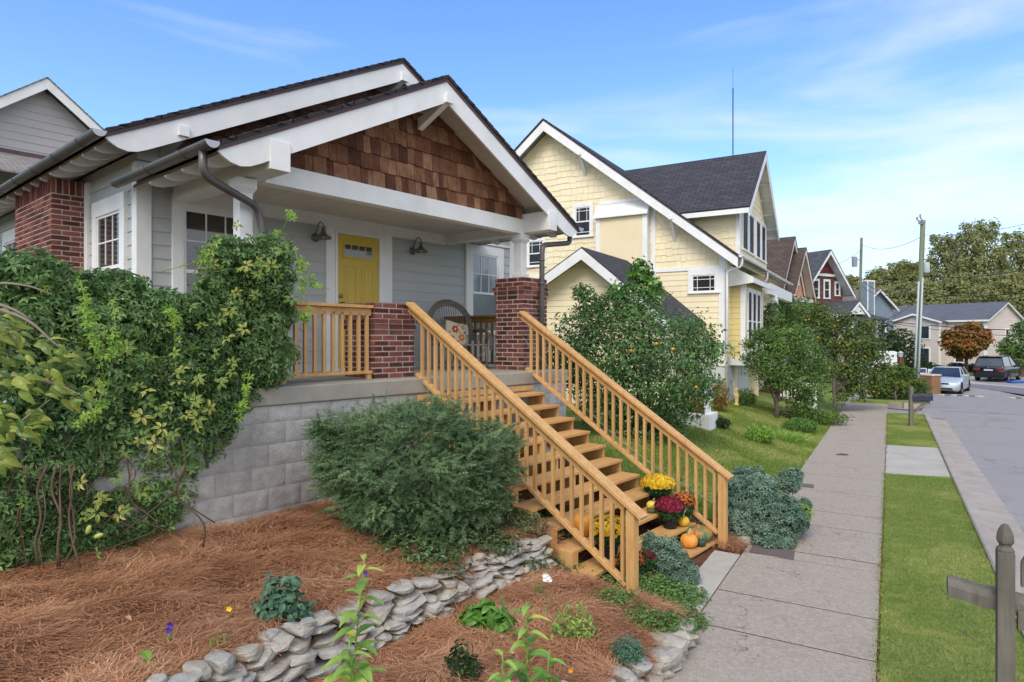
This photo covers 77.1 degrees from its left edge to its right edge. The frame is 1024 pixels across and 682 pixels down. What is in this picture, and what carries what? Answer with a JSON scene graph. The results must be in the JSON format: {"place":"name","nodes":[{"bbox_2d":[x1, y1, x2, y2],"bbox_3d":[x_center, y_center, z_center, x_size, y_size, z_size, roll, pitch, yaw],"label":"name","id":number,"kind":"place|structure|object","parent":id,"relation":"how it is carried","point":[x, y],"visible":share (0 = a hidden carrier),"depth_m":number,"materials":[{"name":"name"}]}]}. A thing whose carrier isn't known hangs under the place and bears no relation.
{"place":"outdoors","nodes":[
{"label":"outdoors","id":0,"kind":"place"},
{"bbox_2d":[0,371,1015,681],"bbox_3d":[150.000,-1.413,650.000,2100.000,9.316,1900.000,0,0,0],"label":"ground","id":1,"kind":"structure","parent":0,"point":[700,559],"depth_m":9.68,"materials":[{"name":"green plant"}]},
{"bbox_2d":[0,282,94,476],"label":"leaning shrub","id":2,"kind":"object","parent":1,"relation":"on","point":[10,429],"visible":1,"depth_m":2.94,"materials":[{"name":"green plant"}]},
{"bbox_2d":[0,77,103,184],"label":"gabled house","id":3,"kind":"structure","parent":1,"relation":"on","point":[40,119],"depth_m":20.00,"materials":[{"name":"grey plastic"}]},
{"bbox_2d":[253,573,316,625],"bbox_3d":[-1.507,1.726,4.243,0.408,0.383,0.255,0,0,0],"label":"leafy perennial","id":4,"kind":"object","parent":1,"relation":"on","point":[289,595],"visible":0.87,"depth_m":4.20,"materials":[{"name":"green plant"}]},
{"bbox_2d":[0,58,583,576],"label":"bungalow","id":5,"kind":"object","parent":1,"relation":"on","point":[394,186],"visible":0.57,"depth_m":8.26,"materials":[{"name":"grey paint"}]},
{"bbox_2d":[2,228,15,259],"bbox_3d":[-8.594,-1.082,11.113,1.520,1.700,0.055,0,0,40],"label":"window","id":6,"kind":"structure","parent":5,"relation":"in","point":[8,237],"depth_m":11.29,"materials":[{"name":"white paint"}]},
{"bbox_2d":[91,191,127,298],"bbox_3d":[-5.134,-1.022,8.190,1.140,1.580,0.055,0,0,40],"label":"window","id":7,"kind":"structure","parent":5,"relation":"in","point":[109,214],"depth_m":8.14,"materials":[{"name":"white paint"}]},
{"bbox_2d":[0,209,329,572],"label":"climbing vine","id":8,"kind":"object","parent":5,"relation":"attached to","point":[126,346],"visible":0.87,"depth_m":5.30,"materials":[{"name":"green plant"}]},
{"bbox_2d":[171,193,255,335],"bbox_3d":[-3.831,-0.921,8.323,0.078,1.780,1.120,0,0,40],"label":"window","id":9,"kind":"structure","parent":5,"relation":"in","point":[192,224],"depth_m":8.10,"materials":[{"name":"white paint"}]},
{"bbox_2d":[338,233,377,367],"bbox_3d":[-2.375,-0.601,10.017,0.117,2.048,0.779,0,0,40],"label":"front door","id":10,"kind":"structure","parent":5,"relation":"in","point":[357,256],"depth_m":10.01,"materials":[{"name":"yellow paint"}]},
{"bbox_2d":[426,299,492,369],"bbox_3d":[-0.887,-0.110,10.464,1.112,1.154,0.698,0,0,-36],"label":"wicker chair","id":11,"kind":"object","parent":5,"relation":"on","point":[435,307],"visible":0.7,"depth_m":10.65,"materials":[{"name":"brown wicker"}]},
{"bbox_2d":[446,320,466,348],"bbox_3d":[-0.912,-0.100,10.550,0.420,0.420,0.116,15,-25,-35],"label":"floral cushion","id":12,"kind":"object","parent":11,"relation":"on","point":[457,332],"visible":0.85,"depth_m":10.51,"materials":[{"name":"beige fabric"}]},
{"bbox_2d":[465,243,503,334],"bbox_3d":[-0.511,-0.947,12.252,0.078,1.690,1.090,0,0,40],"label":"window","id":13,"kind":"structure","parent":5,"relation":"in","point":[484,265],"depth_m":12.19,"materials":[{"name":"white paint"}]},
{"bbox_2d":[146,535,557,681],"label":"dry stone wall","id":14,"kind":"structure","parent":1,"relation":"on","point":[297,660],"depth_m":4.47,"materials":[{"name":"stone"}]},
{"bbox_2d":[320,554,386,681],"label":"milkweed plant","id":15,"kind":"object","parent":1,"relation":"on","point":[366,670],"visible":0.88,"depth_m":3.43,"materials":[{"name":"green plant"}]},
{"bbox_2d":[0,479,751,681],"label":"pine straw","id":16,"kind":"object","parent":1,"relation":"on","point":[76,642],"visible":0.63,"depth_m":4.60,"materials":[{"name":"brown plant"}]},
{"bbox_2d":[2,526,605,681],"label":"fallen leaves","id":17,"kind":"object","parent":16,"relation":"on","point":[128,617],"visible":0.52,"depth_m":4.19,"materials":[{"name":"orange plant"}]},
{"bbox_2d":[331,637,373,681],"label":"milkweed plant","id":18,"kind":"object","parent":16,"relation":"on","point":[346,669],"visible":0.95,"depth_m":3.30,"materials":[{"name":"green plant"}]},
{"bbox_2d":[487,649,521,681],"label":"milkweed plant","id":19,"kind":"object","parent":16,"relation":"on","point":[495,677],"visible":1,"depth_m":3.50,"materials":[{"name":"green plant"}]},
{"bbox_2d":[499,602,551,681],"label":"milkweed plant","id":20,"kind":"object","parent":16,"relation":"on","point":[522,667],"visible":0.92,"depth_m":3.75,"materials":[{"name":"green plant"}]},
{"bbox_2d":[534,649,565,681],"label":"milkweed plant","id":21,"kind":"object","parent":16,"relation":"on","point":[544,677],"visible":1,"depth_m":3.60,"materials":[{"name":"green plant"}]},
{"bbox_2d":[300,387,532,551],"bbox_3d":[-0.921,1.245,6.242,1.986,1.575,2.109,0,0,34],"label":"yew bush","id":22,"kind":"object","parent":1,"relation":"on","point":[340,467],"visible":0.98,"depth_m":5.89,"materials":[{"name":"green plant"}]},
{"bbox_2d":[444,639,483,681],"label":"leafy perennial","id":23,"kind":"object","parent":1,"relation":"on","point":[468,670],"visible":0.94,"depth_m":4.12,"materials":[{"name":"green plant"}]},
{"bbox_2d":[366,498,584,579],"bbox_3d":[-0.121,2.021,6.293,1.405,0.768,2.716,0,0,30],"label":"ground cover vine","id":24,"kind":"object","parent":1,"relation":"on","point":[438,552],"visible":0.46,"depth_m":5.75,"materials":[{"name":"green plant"}]},
{"bbox_2d":[449,596,519,638],"bbox_3d":[-0.194,2.147,4.889,0.506,0.368,0.387,0,0,25],"label":"leafy perennial","id":25,"kind":"object","parent":1,"relation":"on","point":[484,612],"visible":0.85,"depth_m":4.84,"materials":[{"name":"green plant"}]},
{"bbox_2d":[405,302,733,591],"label":"wooden staircase","id":26,"kind":"structure","parent":1,"relation":"on","point":[547,425],"depth_m":7.70,"materials":[{"name":"orange wood"}]},
{"bbox_2d":[574,509,588,536],"bbox_3d":[0.736,1.929,6.804,0.225,0.319,0.230,0,20,0],"label":"pumpkin","id":27,"kind":"object","parent":26,"relation":"on","point":[586,523],"visible":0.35,"depth_m":6.73,"materials":[{"name":"orange food"}]},
{"bbox_2d":[588,514,625,558],"bbox_3d":[1.004,2.027,6.656,0.424,0.434,0.419,0,0,0],"label":"potted mum","id":28,"kind":"object","parent":26,"relation":"on","point":[607,535],"visible":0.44,"depth_m":6.56,"materials":[{"name":"yellow plant"}]},
{"bbox_2d":[615,548,644,576],"bbox_3d":[1.167,2.242,6.389,0.309,0.334,0.299,0,0,0],"label":"potted mum","id":29,"kind":"object","parent":26,"relation":"on","point":[641,562],"visible":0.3,"depth_m":6.34,"materials":[{"name":"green plant"}]},
{"bbox_2d":[639,549,657,574],"bbox_3d":[1.383,2.281,6.609,0.247,0.255,0.250,0,0,0],"label":"potted mum","id":30,"kind":"object","parent":26,"relation":"on","point":[650,559],"visible":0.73,"depth_m":6.54,"materials":[{"name":"green plant"}]},
{"bbox_2d":[680,528,697,547],"bbox_3d":[2.059,2.297,7.470,0.203,0.223,0.200,0,0,0],"label":"pumpkin","id":31,"kind":"object","parent":26,"relation":"on","point":[688,540],"visible":1,"depth_m":7.41,"materials":[{"name":"orange food"}]},
{"bbox_2d":[684,524,712,541],"bbox_3d":[2.234,2.310,7.712,0.326,0.197,0.328,0,0,0],"label":"pumpkin","id":32,"kind":"object","parent":26,"relation":"on","point":[699,531],"visible":0.59,"depth_m":7.61,"materials":[{"name":"food"}]},
{"bbox_2d":[550,600,602,648],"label":"leafy perennial","id":33,"kind":"object","parent":1,"relation":"on","point":[576,622],"visible":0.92,"depth_m":4.77,"materials":[{"name":"green plant"}]},
{"bbox_2d":[608,633,647,670],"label":"thyme tuft","id":34,"kind":"object","parent":1,"relation":"on","point":[629,648],"visible":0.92,"depth_m":4.55,"materials":[{"name":"green plant"}]},
{"bbox_2d":[561,618,699,681],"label":"dry stone wall","id":35,"kind":"structure","parent":1,"relation":"on","point":[674,652],"depth_m":4.72,"materials":[{"name":"stone"}]},
{"bbox_2d":[546,255,743,445],"bbox_3d":[2.427,0.267,12.665,3.927,3.889,3.584,0,0,0],"label":"citrus bush","id":36,"kind":"object","parent":1,"relation":"on","point":[645,279],"visible":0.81,"depth_m":12.35,"materials":[{"name":"green plant"}]},
{"bbox_2d":[585,569,713,633],"bbox_3d":[1.248,2.344,5.785,1.316,0.484,1.506,0,0,0],"label":"herb mat","id":37,"kind":"object","parent":1,"relation":"on","point":[673,590],"visible":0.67,"depth_m":5.64,"materials":[{"name":"green plant"}]},
{"bbox_2d":[514,118,793,407],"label":"two storey house","id":38,"kind":"structure","parent":1,"relation":"on","point":[698,233],"depth_m":21.12,"materials":[{"name":"yellow paint"}]},
{"bbox_2d":[527,237,546,267],"bbox_3d":[0.865,-3.190,23.323,0.860,1.080,0.078,0,0,31],"label":"window","id":39,"kind":"structure","parent":38,"relation":"in","point":[533,246],"depth_m":23.37,"materials":[{"name":"white paint"}]},
{"bbox_2d":[572,202,593,238],"bbox_3d":[2.468,-4.175,22.379,0.820,1.190,0.078,0,0,31],"label":"window","id":40,"kind":"structure","parent":38,"relation":"in","point":[582,213],"depth_m":22.36,"materials":[{"name":"white paint"}]},
{"bbox_2d":[687,268,719,293],"bbox_3d":[6.048,-1.870,20.271,1.030,0.780,0.078,0,0,31],"label":"window","id":41,"kind":"structure","parent":38,"relation":"in","point":[707,280],"depth_m":20.27,"materials":[{"name":"white paint"}]},
{"bbox_2d":[741,213,749,252],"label":"window","id":42,"kind":"structure","parent":38,"relation":"in","point":[745,216],"depth_m":21.03,"materials":[{"name":"white paint"}]},
{"bbox_2d":[747,287,752,352],"bbox_3d":[7.803,-0.650,21.035,0.078,2.100,0.800,0,0,30],"label":"window","id":43,"kind":"structure","parent":38,"relation":"in","point":[749,291],"depth_m":20.99,"materials":[{"name":"white paint"}]},
{"bbox_2d":[748,212,755,256],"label":"window","id":44,"kind":"structure","parent":38,"relation":"in","point":[752,217],"depth_m":21.94,"materials":[{"name":"white paint"}]},
{"bbox_2d":[753,289,756,351],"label":"window","id":45,"kind":"structure","parent":38,"relation":"in","point":[754,291],"depth_m":21.76,"materials":[{"name":"white paint"}]},
{"bbox_2d":[755,217,761,260],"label":"window","id":46,"kind":"structure","parent":38,"relation":"in","point":[758,222],"depth_m":22.95,"materials":[{"name":"white paint"}]},
{"bbox_2d":[757,291,760,349],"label":"window","id":47,"kind":"structure","parent":38,"relation":"in","point":[758,293],"depth_m":22.42,"materials":[{"name":"white paint"}]},
{"bbox_2d":[761,222,766,263],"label":"window","id":48,"kind":"structure","parent":38,"relation":"in","point":[763,227],"depth_m":24.01,"materials":[{"name":"white paint"}]},
{"bbox_2d":[639,530,702,585],"bbox_3d":[1.633,2.330,6.736,0.504,0.567,0.718,0,0,-41],"label":"rue bush","id":49,"kind":"object","parent":1,"relation":"on","point":[673,558],"visible":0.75,"depth_m":6.61,"materials":[{"name":"green plant"}]},
{"bbox_2d":[678,381,717,430],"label":"corner plinth","id":50,"kind":"structure","parent":1,"relation":"on","point":[709,416],"depth_m":14.86,"materials":[{"name":"white paint"}]},
{"bbox_2d":[566,399,834,519],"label":"lawn grass","id":51,"kind":"structure","parent":1,"relation":"on","point":[596,439],"depth_m":13.48,"materials":[{"name":"green plant"}]},
{"bbox_2d":[671,550,739,619],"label":"landing slab","id":52,"kind":"structure","parent":1,"relation":"on","point":[715,567],"depth_m":6.91,"materials":[{"name":"concrete"}]},
{"bbox_2d":[712,377,728,410],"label":"perennial clump","id":53,"kind":"object","parent":1,"relation":"on","point":[717,401],"visible":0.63,"depth_m":17.73,"materials":[{"name":"brown plant"}]},
{"bbox_2d":[715,414,731,428],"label":"evergreen clump","id":54,"kind":"object","parent":1,"relation":"on","point":[722,422],"visible":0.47,"depth_m":15.21,"materials":[{"name":"green plant"}]},
{"bbox_2d":[732,88,733,154],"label":"radio mast","id":55,"kind":"object","parent":1,"relation":"on","point":[732,121],"visible":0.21,"depth_m":59.99,"materials":[{"name":"grey metal"}]},
{"bbox_2d":[732,388,757,405],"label":"perennial clump","id":56,"kind":"object","parent":1,"relation":"on","point":[746,398],"visible":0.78,"depth_m":19.73,"materials":[{"name":"green plant"}]},
{"bbox_2d":[744,423,775,443],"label":"perennial clump","id":57,"kind":"object","parent":1,"relation":"on","point":[758,433],"visible":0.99,"depth_m":14.71,"materials":[{"name":"green plant"}]},
{"bbox_2d":[711,465,813,550],"bbox_3d":[3.335,2.193,8.606,1.240,0.976,2.065,0,0,19],"label":"rue bush","id":58,"kind":"object","parent":1,"relation":"on","point":[762,509],"visible":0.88,"depth_m":7.98,"materials":[{"name":"green plant"}]},
{"bbox_2d":[763,300,786,393],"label":"leafy shrub","id":59,"kind":"object","parent":1,"relation":"on","point":[780,321],"visible":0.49,"depth_m":24.30,"materials":[{"name":"green plant"}]},
{"bbox_2d":[734,319,838,419],"bbox_3d":[8.181,1.002,18.995,3.351,3.311,2.038,0,0,-26],"label":"tree","id":60,"kind":"object","parent":1,"relation":"on","point":[781,344],"visible":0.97,"depth_m":18.80,"materials":[{"name":"green plant"}]},
{"bbox_2d":[772,428,814,442],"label":"lily clump","id":61,"kind":"object","parent":1,"relation":"on","point":[785,435],"visible":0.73,"depth_m":15.53,"materials":[{"name":"green plant"}]},
{"bbox_2d":[778,295,818,376],"bbox_3d":[13.224,0.089,30.037,2.612,4.391,2.232,0,0,-43],"label":"leafy shrub","id":62,"kind":"object","parent":1,"relation":"on","point":[800,308],"visible":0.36,"depth_m":29.48,"materials":[{"name":"green plant"}]},
{"bbox_2d":[781,417,818,431],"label":"perennial clump","id":63,"kind":"object","parent":1,"relation":"on","point":[795,425],"visible":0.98,"depth_m":17.12,"materials":[{"name":"green plant"}]},
{"bbox_2d":[767,236,843,378],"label":"gabled house","id":64,"kind":"structure","parent":1,"relation":"on","point":[787,259],"depth_m":36.40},
{"bbox_2d":[788,408,854,425],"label":"perennial clump","id":65,"kind":"object","parent":1,"relation":"on","point":[824,418],"visible":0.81,"depth_m":18.77,"materials":[{"name":"green plant"}]},
{"bbox_2d":[799,249,888,369],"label":"gabled house","id":66,"kind":"structure","parent":1,"relation":"on","point":[832,286],"depth_m":48.55,"materials":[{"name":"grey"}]},
{"bbox_2d":[823,279,830,298],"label":"window","id":67,"kind":"structure","parent":66,"relation":"in","point":[828,281],"depth_m":48.87,"materials":[{"name":"white paint"}]},
{"bbox_2d":[798,299,897,412],"bbox_3d":[11.711,0.589,22.688,3.278,4.127,2.766,0,0,31],"label":"persimmon tree","id":68,"kind":"object","parent":1,"relation":"on","point":[853,370],"visible":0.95,"depth_m":22.42,"materials":[{"name":"green plant"}]},
{"bbox_2d":[842,280,898,345],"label":"gabled house","id":69,"kind":"structure","parent":1,"relation":"on","point":[879,305],"depth_m":60.34,"materials":[{"name":"blue"}]},
{"bbox_2d":[863,266,886,287],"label":"hill tree","id":70,"kind":"object","parent":1,"relation":"on","point":[875,274],"visible":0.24,"depth_m":99.33,"materials":[{"name":"green plant"}]},
{"bbox_2d":[855,320,908,359],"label":"leafy shrub","id":71,"kind":"object","parent":1,"relation":"on","point":[893,335],"visible":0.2,"depth_m":45.94,"materials":[{"name":"green plant"}]},
{"bbox_2d":[875,259,918,291],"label":"hill tree","id":72,"kind":"object","parent":1,"relation":"on","point":[897,275],"visible":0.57,"depth_m":91.22,"materials":[{"name":"green plant"}]},
{"bbox_2d":[881,328,925,369],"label":"leafy shrub","id":73,"kind":"object","parent":1,"relation":"on","point":[909,349],"visible":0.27,"depth_m":54.23,"materials":[{"name":"green plant"}]},
{"bbox_2d":[913,214,929,380],"bbox_3d":[19.655,-1.564,30.945,0.849,9.012,0.370,0,0,0],"label":"utility pole","id":74,"kind":"object","parent":1,"relation":"on","point":[923,267],"visible":0.95,"depth_m":30.88,"materials":[{"name":"grey"}]},
{"bbox_2d":[892,277,960,305],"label":"hill tree","id":75,"kind":"object","parent":1,"relation":"on","point":[910,295],"visible":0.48,"depth_m":77.18,"materials":[{"name":"green plant"}]},
{"bbox_2d":[915,231,971,283],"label":"hill tree","id":76,"kind":"object","parent":1,"relation":"on","point":[944,249],"visible":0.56,"depth_m":87.69,"materials":[{"name":"green plant"}]},
{"bbox_2d":[893,301,1023,365],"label":"apartment house","id":77,"kind":"structure","parent":1,"relation":"on","point":[997,315],"depth_m":66.86,"materials":[{"name":"beige paint"}]},
{"bbox_2d":[937,320,995,371],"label":"maple tree","id":78,"kind":"object","parent":1,"relation":"on","point":[960,346],"visible":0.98,"depth_m":55.29,"materials":[{"name":"orange plant"}]},
{"bbox_2d":[933,269,1005,303],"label":"hill tree","id":79,"kind":"object","parent":1,"relation":"on","point":[976,287],"visible":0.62,"depth_m":76.70,"materials":[{"name":"green plant"}]},
{"bbox_2d":[924,414,1023,636],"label":"kerb","id":80,"kind":"structure","parent":1,"relation":"on","point":[988,512],"depth_m":10.51,"materials":[{"name":"concrete"}]},
{"bbox_2d":[946,217,1017,280],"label":"hill tree","id":81,"kind":"object","parent":1,"relation":"on","point":[978,261],"visible":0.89,"depth_m":83.47,"materials":[{"name":"green plant"}]},
{"bbox_2d":[987,269,1023,313],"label":"hill tree","id":82,"kind":"object","parent":1,"relation":"on","point":[1011,283],"visible":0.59,"depth_m":76.95,"materials":[{"name":"green plant"}]},
{"bbox_2d":[987,228,1023,324],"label":"hill tree","id":83,"kind":"object","parent":1,"relation":"on","point":[1017,241],"visible":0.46,"depth_m":85.66,"materials":[{"name":"green plant"}]},
{"bbox_2d":[993,320,1023,366],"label":"leafy tree","id":84,"kind":"object","parent":1,"relation":"on","point":[1014,349],"visible":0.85,"depth_m":49.73,"materials":[{"name":"green plant"}]},
{"bbox_2d":[0,0,1023,294],"label":"sky","id":85,"kind":"structure","parent":0,"point":[869,117],"materials":[{"name":"blue"}]},
{"bbox_2d":[640,473,675,500],"bbox_3d":[1.840,1.877,8.099,0.450,0.404,0.445,0,0,0],"label":"potted mum","id":86,"kind":"object","parent":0,"point":[656,486],"visible":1,"depth_m":7.99,"materials":[{"name":"yellow plant"}]},
{"bbox_2d":[654,496,685,529],"bbox_3d":[1.895,2.055,7.689,0.390,0.378,0.384,0,0,0],"label":"potted mum","id":87,"kind":"object","parent":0,"point":[669,510],"visible":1,"depth_m":7.60,"materials":[{"name":"plant"}]},
{"bbox_2d":[671,491,695,521],"bbox_3d":[2.106,2.052,7.922,0.329,0.384,0.348,0,0,0],"label":"potted mum","id":88,"kind":"object","parent":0,"point":[688,501],"visible":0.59,"depth_m":7.85,"materials":[{"name":"orange plant"}]},
{"bbox_2d":[663,401,887,681],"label":"sidewalk","id":89,"kind":"structure","parent":0,"point":[807,613],"depth_m":6.34,"materials":[{"name":"concrete"}]},
{"bbox_2d":[749,543,794,560],"bbox_3d":[3.075,2.488,7.572,0.547,0.008,0.356,0,0,37],"label":"access cover","id":90,"kind":"object","parent":89,"relation":"on","point":[777,552],"visible":0.86,"depth_m":7.55,"materials":[{"name":"concrete"}]},
{"bbox_2d":[871,416,888,679],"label":"edge litter","id":91,"kind":"object","parent":89,"relation":"on","point":[881,562],"visible":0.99,"depth_m":7.00,"materials":[{"name":"brown plant"}]},
{"bbox_2d":[850,396,907,403],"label":"corner lawn","id":92,"kind":"structure","parent":0,"point":[868,399],"depth_m":25.54,"materials":[{"name":"green plant"}]},
{"bbox_2d":[861,361,933,399],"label":"rounded bush","id":93,"kind":"object","parent":92,"relation":"on","point":[901,379],"visible":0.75,"depth_m":26.05,"materials":[{"name":"green plant"}]},
{"bbox_2d":[837,403,944,418],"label":"alley","id":94,"kind":"structure","parent":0,"point":[935,414],"depth_m":23.16,"materials":[{"name":"concrete"}]},
{"bbox_2d":[885,445,949,476],"bbox_3d":[8.428,2.519,13.460,1.032,0.062,3.898,0,0,31],"label":"driveway apron","id":95,"kind":"object","parent":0,"point":[914,460],"visible":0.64,"depth_m":13.18,"materials":[{"name":"concrete"}]},
{"bbox_2d":[843,375,1023,414],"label":"junction","id":96,"kind":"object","parent":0,"point":[995,402],"visible":0.23,"depth_m":30.06,"materials":[{"name":"grey asphalt"}]},
{"bbox_2d":[852,238,862,325],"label":"utility pole","id":97,"kind":"object","parent":96,"relation":"on","point":[854,261],"visible":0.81,"depth_m":49.91,"materials":[{"name":"brown"}]},
{"bbox_2d":[859,351,896,379],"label":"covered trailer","id":98,"kind":"object","parent":96,"relation":"on","point":[894,353],"visible":0.05,"depth_m":40.13,"materials":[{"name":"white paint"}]},
{"bbox_2d":[888,402,925,408],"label":"corner kerb","id":99,"kind":"structure","parent":96,"relation":"on","point":[897,405],"depth_m":23.54,"materials":[{"name":"concrete"}]},
{"bbox_2d":[920,373,941,393],"bbox_3d":[23.939,2.505,37.047,0.760,1.120,1.160,0,0,-20],"label":"timber box","id":100,"kind":"object","parent":96,"relation":"on","point":[934,380],"visible":0.52,"depth_m":36.55,"materials":[{"name":"beige wood"}]},
{"bbox_2d":[925,366,969,393],"bbox_3d":[26.087,2.338,38.490,2.170,1.495,4.778,0,0,42],"label":"parked car","id":101,"kind":"object","parent":96,"relation":"on","point":[957,379],"visible":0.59,"depth_m":37.46,"materials":[{"name":"silver metal"}]},
{"bbox_2d":[879,413,1023,681],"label":"verge lawn","id":102,"kind":"structure","parent":0,"point":[896,615],"depth_m":6.30,"materials":[{"name":"green plant"}]},
{"bbox_2d":[908,387,932,425],"bbox_3d":[11.846,1.950,18.640,0.600,1.200,0.194,0,0,8],"label":"mailbox","id":103,"kind":"object","parent":102,"relation":"on","point":[922,399],"visible":0.87,"depth_m":18.62,"materials":[{"name":"grey wood"}]},
{"bbox_2d":[947,523,1023,681],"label":"rail fence","id":104,"kind":"object","parent":102,"relation":"on","point":[1003,598],"visible":1,"depth_m":3.38,"materials":[{"name":"grey wood"}]},
{"bbox_2d":[940,411,1023,531],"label":"road","id":105,"kind":"structure","parent":0,"point":[993,444],"depth_m":15.60,"materials":[{"name":"grey asphalt"}]},
{"bbox_2d":[970,383,1023,394],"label":"apron road","id":106,"kind":"structure","parent":0,"point":[1017,390],"depth_m":39.88,"materials":[{"name":"grey asphalt"}]},
{"bbox_2d":[970,376,1023,387],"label":"parking apron","id":107,"kind":"object","parent":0,"point":[972,379],"visible":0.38,"depth_m":43.80,"materials":[{"name":"concrete"}]},
{"bbox_2d":[973,355,1021,380],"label":"parked car","id":108,"kind":"object","parent":107,"relation":"on","point":[990,367],"visible":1,"depth_m":45.15,"materials":[{"name":"black paint"}]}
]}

